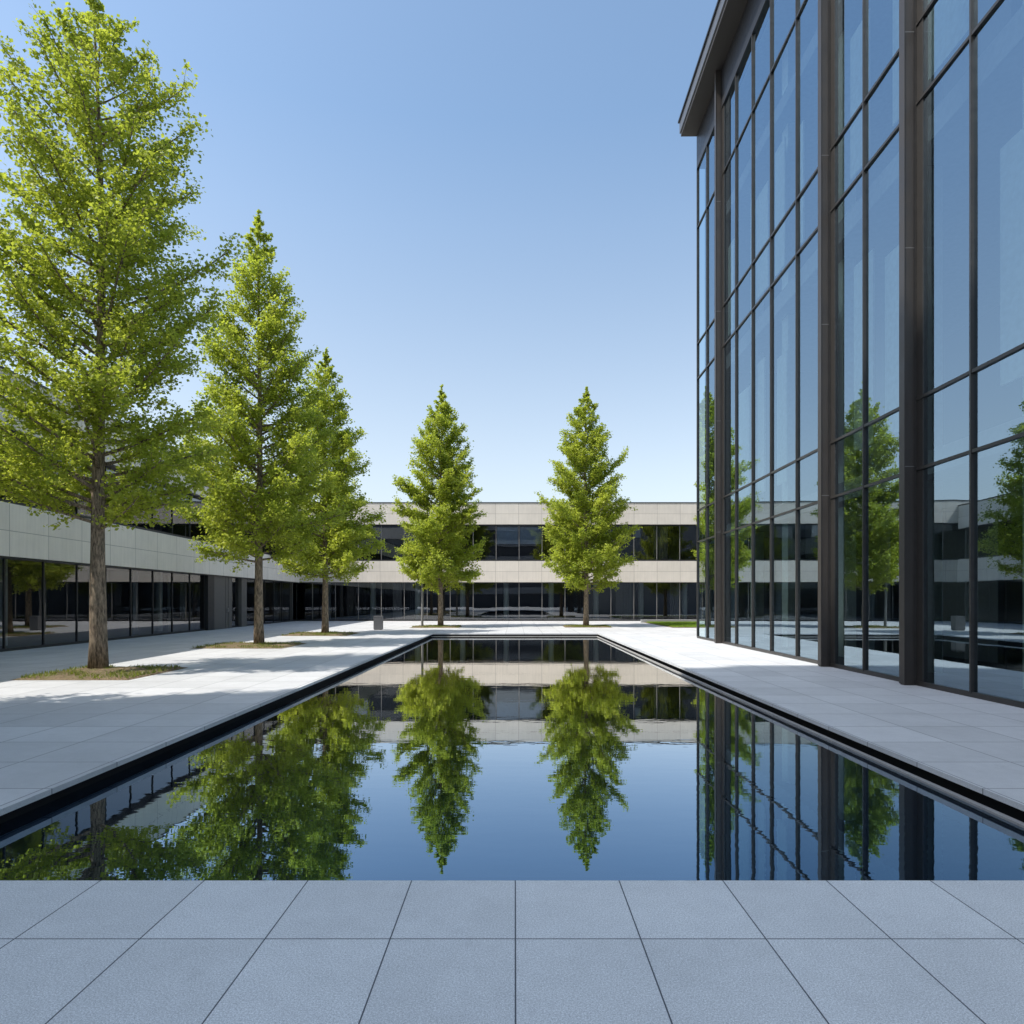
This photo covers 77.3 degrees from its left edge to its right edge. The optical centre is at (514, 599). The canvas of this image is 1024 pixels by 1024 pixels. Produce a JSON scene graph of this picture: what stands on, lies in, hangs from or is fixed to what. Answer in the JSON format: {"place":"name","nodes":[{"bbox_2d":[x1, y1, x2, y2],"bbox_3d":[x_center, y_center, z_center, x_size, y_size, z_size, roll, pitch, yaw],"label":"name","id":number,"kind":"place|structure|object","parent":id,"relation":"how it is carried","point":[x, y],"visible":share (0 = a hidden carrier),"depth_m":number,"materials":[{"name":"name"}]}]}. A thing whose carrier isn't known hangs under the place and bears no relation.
{"place":"outdoors","nodes":[
{"label":"outdoors","id":0,"kind":"place"},
{"bbox_2d":[0,0,716,501],"label":"sky","id":1,"kind":"structure","parent":0,"point":[493,203],"materials":[{"name":"blue"}]},
{"bbox_2d":[0,637,1023,879],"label":"water","id":2,"kind":"structure","parent":0,"point":[513,758],"depth_m":5.76,"materials":[{"name":"blue liquid"}]},
{"bbox_2d":[0,880,1023,1023],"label":"foreground paving","id":3,"kind":"structure","parent":0,"point":[511,951],"depth_m":2.94,"materials":[{"name":"stone"}]},
{"bbox_2d":[0,621,1023,815],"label":"plaza paving","id":4,"kind":"structure","parent":0,"point":[57,736],"depth_m":10.74,"materials":[{"name":"grey concrete"}]},
{"bbox_2d":[12,664,187,679],"bbox_3d":[-8.996,1.556,14.102,2.424,0.119,2.410,0,0,0],"label":"planting bed","id":5,"kind":"object","parent":4,"relation":"on","point":[111,672],"visible":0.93,"depth_m":13.64,"materials":[{"name":"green plant"}]},
{"bbox_2d":[0,0,248,668],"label":"deciduous tree","id":6,"kind":"object","parent":5,"relation":"on","point":[117,238],"visible":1,"depth_m":14.22,"materials":[{"name":"green plant"}]},
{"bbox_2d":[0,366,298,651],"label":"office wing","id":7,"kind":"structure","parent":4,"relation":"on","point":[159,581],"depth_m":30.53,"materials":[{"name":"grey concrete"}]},
{"bbox_2d":[214,576,228,629],"bbox_3d":[-16.417,0.155,35.746,0.200,2.930,1.901,0,0,-2],"label":"entrance door","id":8,"kind":"structure","parent":7,"relation":"in","point":[221,609],"depth_m":35.67,"materials":[{"name":"metal"}]},
{"bbox_2d":[189,640,305,648],"bbox_3d":[-9.300,1.556,22.600,3.100,0.120,2.600,0,0,0],"label":"planting bed","id":9,"kind":"object","parent":4,"relation":"on","point":[249,645],"visible":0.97,"depth_m":21.98,"materials":[{"name":"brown plant"}]},
{"bbox_2d":[167,209,353,643],"bbox_3d":[-9.349,-6.194,23.082,5.708,15.652,6.093,0,0,33],"label":"deciduous tree","id":10,"kind":"object","parent":4,"relation":"on","point":[268,510],"visible":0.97,"depth_m":22.36,"materials":[{"name":"green plant"}]},
{"bbox_2d":[282,631,357,635],"bbox_3d":[-9.100,1.556,30.204,3.000,0.120,2.809,0,0,0],"label":"planting bed","id":11,"kind":"object","parent":4,"relation":"on","point":[331,633],"visible":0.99,"depth_m":29.44,"materials":[{"name":"brown plant"}]},
{"bbox_2d":[265,347,390,632],"bbox_3d":[-9.081,-5.212,30.651,6.344,13.686,6.067,0,0,-25],"label":"deciduous tree","id":12,"kind":"object","parent":4,"relation":"on","point":[333,550],"visible":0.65,"depth_m":29.92,"materials":[{"name":"green plant"}]},
{"bbox_2d":[373,616,382,629],"bbox_3d":[-7.450,1.245,34.900,0.470,0.750,0.470,0,0,-4],"label":"litter bin","id":13,"kind":"object","parent":4,"relation":"on","point":[377,622],"visible":1,"depth_m":34.67,"materials":[{"name":"metal"}]},
{"bbox_2d":[421,579,423,625],"bbox_3d":[-5.550,0.095,38.300,0.260,3.050,0.253,0,0,0],"label":"post","id":14,"kind":"object","parent":4,"relation":"on","point":[422,624],"visible":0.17,"depth_m":38.24,"materials":[{"name":"metal"}]},
{"bbox_2d":[410,624,461,627],"bbox_3d":[-4.700,1.556,38.400,2.900,0.120,2.600,0,0,0],"label":"planting bed","id":15,"kind":"object","parent":4,"relation":"on","point":[439,626],"visible":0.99,"depth_m":37.68,"materials":[{"name":"brown plant"}]},
{"bbox_2d":[390,384,486,625],"bbox_3d":[-4.829,-5.718,38.690,6.205,14.699,6.083,0,0,-44],"label":"deciduous tree","id":16,"kind":"object","parent":4,"relation":"on","point":[433,532],"visible":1,"depth_m":37.96,"materials":[{"name":"green plant"}]},
{"bbox_2d":[563,624,612,627],"bbox_3d":[4.351,1.556,38.900,2.802,0.120,2.600,0,0,0],"label":"planting bed","id":17,"kind":"object","parent":4,"relation":"on","point":[587,626],"visible":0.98,"depth_m":37.82,"materials":[{"name":"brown plant"}]},
{"bbox_2d":[534,387,642,625],"bbox_3d":[4.428,-5.776,39.289,6.539,14.815,6.099,0,0,0],"label":"deciduous tree","id":18,"kind":"object","parent":4,"relation":"on","point":[584,455],"visible":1,"depth_m":38.34,"materials":[{"name":"green plant"}]},
{"bbox_2d":[641,620,696,622],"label":"stone kerb","id":19,"kind":"structure","parent":4,"relation":"on","point":[642,621],"depth_m":45.62,"materials":[{"name":"grey stone"}]},
{"bbox_2d":[678,0,1023,708],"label":"glass building","id":20,"kind":"structure","parent":4,"relation":"on","point":[860,336],"depth_m":17.70,"materials":[{"name":"blue glass"}]},
{"bbox_2d":[698,540,705,636],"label":"window pane","id":21,"kind":"structure","parent":20,"relation":"in","point":[701,545],"depth_m":26.60,"materials":[{"name":"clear glass"}]},
{"bbox_2d":[698,507,705,540],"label":"window pane","id":22,"kind":"structure","parent":20,"relation":"in","point":[702,513],"depth_m":26.60,"materials":[{"name":"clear glass"}]},
{"bbox_2d":[698,370,705,508],"bbox_3d":[7.792,-6.620,26.599,0.001,5.620,1.400,0,0,1],"label":"window pane","id":23,"kind":"structure","parent":20,"relation":"in","point":[702,380],"depth_m":26.60,"materials":[{"name":"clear glass"}]},
{"bbox_2d":[698,333,705,375],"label":"window pane","id":24,"kind":"structure","parent":20,"relation":"in","point":[702,344],"depth_m":26.60,"materials":[{"name":"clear glass"}]},
{"bbox_2d":[698,212,705,340],"bbox_3d":[7.792,-13.405,26.599,0.001,4.950,1.400,0,0,1],"label":"window pane","id":25,"kind":"structure","parent":20,"relation":"in","point":[702,227],"depth_m":26.60,"materials":[{"name":"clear glass"}]},
{"bbox_2d":[698,150,705,223],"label":"window pane","id":26,"kind":"structure","parent":20,"relation":"in","point":[702,167],"depth_m":26.60,"materials":[{"name":"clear glass"}]},
{"bbox_2d":[708,537,713,638],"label":"window pane","id":27,"kind":"structure","parent":20,"relation":"in","point":[710,541],"depth_m":25.36,"materials":[{"name":"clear glass"}]},
{"bbox_2d":[708,503,713,536],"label":"window pane","id":28,"kind":"structure","parent":20,"relation":"in","point":[710,508],"depth_m":25.36,"materials":[{"name":"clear glass"}]},
{"bbox_2d":[708,360,713,503],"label":"window pane","id":29,"kind":"structure","parent":20,"relation":"in","point":[711,367],"depth_m":25.36,"materials":[{"name":"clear glass"}]},
{"bbox_2d":[708,322,713,363],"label":"window pane","id":30,"kind":"structure","parent":20,"relation":"in","point":[711,330],"depth_m":25.36,"materials":[{"name":"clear glass"}]},
{"bbox_2d":[708,195,713,325],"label":"window pane","id":31,"kind":"structure","parent":20,"relation":"in","point":[711,206],"depth_m":25.36,"materials":[{"name":"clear glass"}]},
{"bbox_2d":[708,131,713,201],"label":"window pane","id":32,"kind":"structure","parent":20,"relation":"in","point":[711,143],"depth_m":25.36,"materials":[{"name":"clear glass"}]},
{"bbox_2d":[725,532,730,641],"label":"window pane","id":33,"kind":"structure","parent":20,"relation":"in","point":[727,536],"depth_m":23.38,"materials":[{"name":"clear glass"}]},
{"bbox_2d":[725,495,730,531],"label":"window pane","id":34,"kind":"structure","parent":20,"relation":"in","point":[728,499],"depth_m":23.38,"materials":[{"name":"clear glass"}]},
{"bbox_2d":[725,334,734,494],"bbox_3d":[7.761,-6.620,23.199,0.001,5.620,1.600,0,0,1],"label":"window pane","id":35,"kind":"structure","parent":20,"relation":"in","point":[730,346],"depth_m":23.15,"materials":[{"name":"blue glass"}]},
{"bbox_2d":[725,291,734,341],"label":"window pane","id":36,"kind":"structure","parent":20,"relation":"in","point":[730,305],"depth_m":23.04,"materials":[{"name":"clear glass"}]},
{"bbox_2d":[725,151,734,300],"bbox_3d":[7.761,-13.405,23.199,0.001,4.950,1.600,0,0,1],"label":"window pane","id":37,"kind":"structure","parent":20,"relation":"in","point":[730,170],"depth_m":23.04,"materials":[{"name":"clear glass"}]},
{"bbox_2d":[725,79,734,165],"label":"window pane","id":38,"kind":"structure","parent":20,"relation":"in","point":[730,102],"depth_m":23.04,"materials":[{"name":"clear glass"}]},
{"bbox_2d":[737,319,746,405],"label":"window pane","id":39,"kind":"structure","parent":20,"relation":"in","point":[741,331],"depth_m":22.11,"materials":[{"name":"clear glass"}]},
{"bbox_2d":[737,268,750,326],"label":"window pane","id":40,"kind":"structure","parent":20,"relation":"in","point":[744,288],"depth_m":21.70,"materials":[{"name":"blue glass"}]},
{"bbox_2d":[737,117,750,283],"bbox_3d":[7.745,-13.405,21.599,0.001,4.950,1.600,0,0,1],"label":"window pane","id":41,"kind":"structure","parent":20,"relation":"in","point":[744,145],"depth_m":21.60,"materials":[{"name":"blue glass"}]},
{"bbox_2d":[737,40,750,140],"bbox_3d":[7.745,-17.130,21.599,0.001,2.500,1.600,0,0,1],"label":"window pane","id":42,"kind":"structure","parent":20,"relation":"in","point":[744,72],"depth_m":21.60,"materials":[{"name":"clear glass"}]},
{"bbox_2d":[754,77,769,258],"bbox_3d":[7.731,-13.405,20.029,0.001,4.950,1.540,0,0,1],"label":"window pane","id":43,"kind":"structure","parent":20,"relation":"in","point":[761,112],"depth_m":20.16,"materials":[{"name":"blue glass"}]},
{"bbox_2d":[754,0,769,104],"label":"window pane","id":44,"kind":"structure","parent":20,"relation":"in","point":[761,34],"depth_m":19.99,"materials":[{"name":"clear glass"}]},
{"bbox_2d":[772,25,794,158],"bbox_3d":[7.715,-13.405,18.359,0.001,4.950,1.800,0,0,1],"label":"window pane","id":45,"kind":"structure","parent":20,"relation":"in","point":[780,73],"depth_m":18.68,"materials":[{"name":"blue glass"}]},
{"bbox_2d":[772,0,794,66],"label":"window pane","id":46,"kind":"structure","parent":20,"relation":"in","point":[783,11],"depth_m":18.61,"materials":[{"name":"blue glass"}]},
{"bbox_2d":[798,0,802,11],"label":"window pane","id":47,"kind":"structure","parent":20,"relation":"in","point":[800,2],"depth_m":17.35,"materials":[{"name":"blue glass"}]},
{"bbox_2d":[0,634,1023,823],"bbox_3d":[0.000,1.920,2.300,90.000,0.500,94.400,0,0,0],"label":"pool edge","id":48,"kind":"object","parent":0,"point":[1001,807],"visible":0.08,"depth_m":7.41,"materials":[{"name":"stone"}]},
{"bbox_2d":[431,636,1023,827],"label":"pool ledge","id":49,"kind":"object","parent":48,"relation":"on","point":[972,802],"visible":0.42,"depth_m":7.35,"materials":[{"name":"black stone"}]},
{"bbox_2d":[644,621,696,627],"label":"lawn grass","id":50,"kind":"structure","parent":0,"point":[680,624],"depth_m":41.28,"materials":[{"name":"green plant"}]},
{"bbox_2d":[691,481,696,558],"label":"deciduous tree","id":51,"kind":"object","parent":50,"relation":"on","point":[695,552],"depth_m":41.25,"materials":[{"name":"green plant"}]},
{"label":"ground","id":52,"kind":"structure","parent":0,"visible":0},
{"bbox_2d":[293,502,696,620],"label":"office building","id":53,"kind":"structure","parent":52,"relation":"on","point":[516,581],"depth_m":55.35,"materials":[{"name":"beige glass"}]}
]}

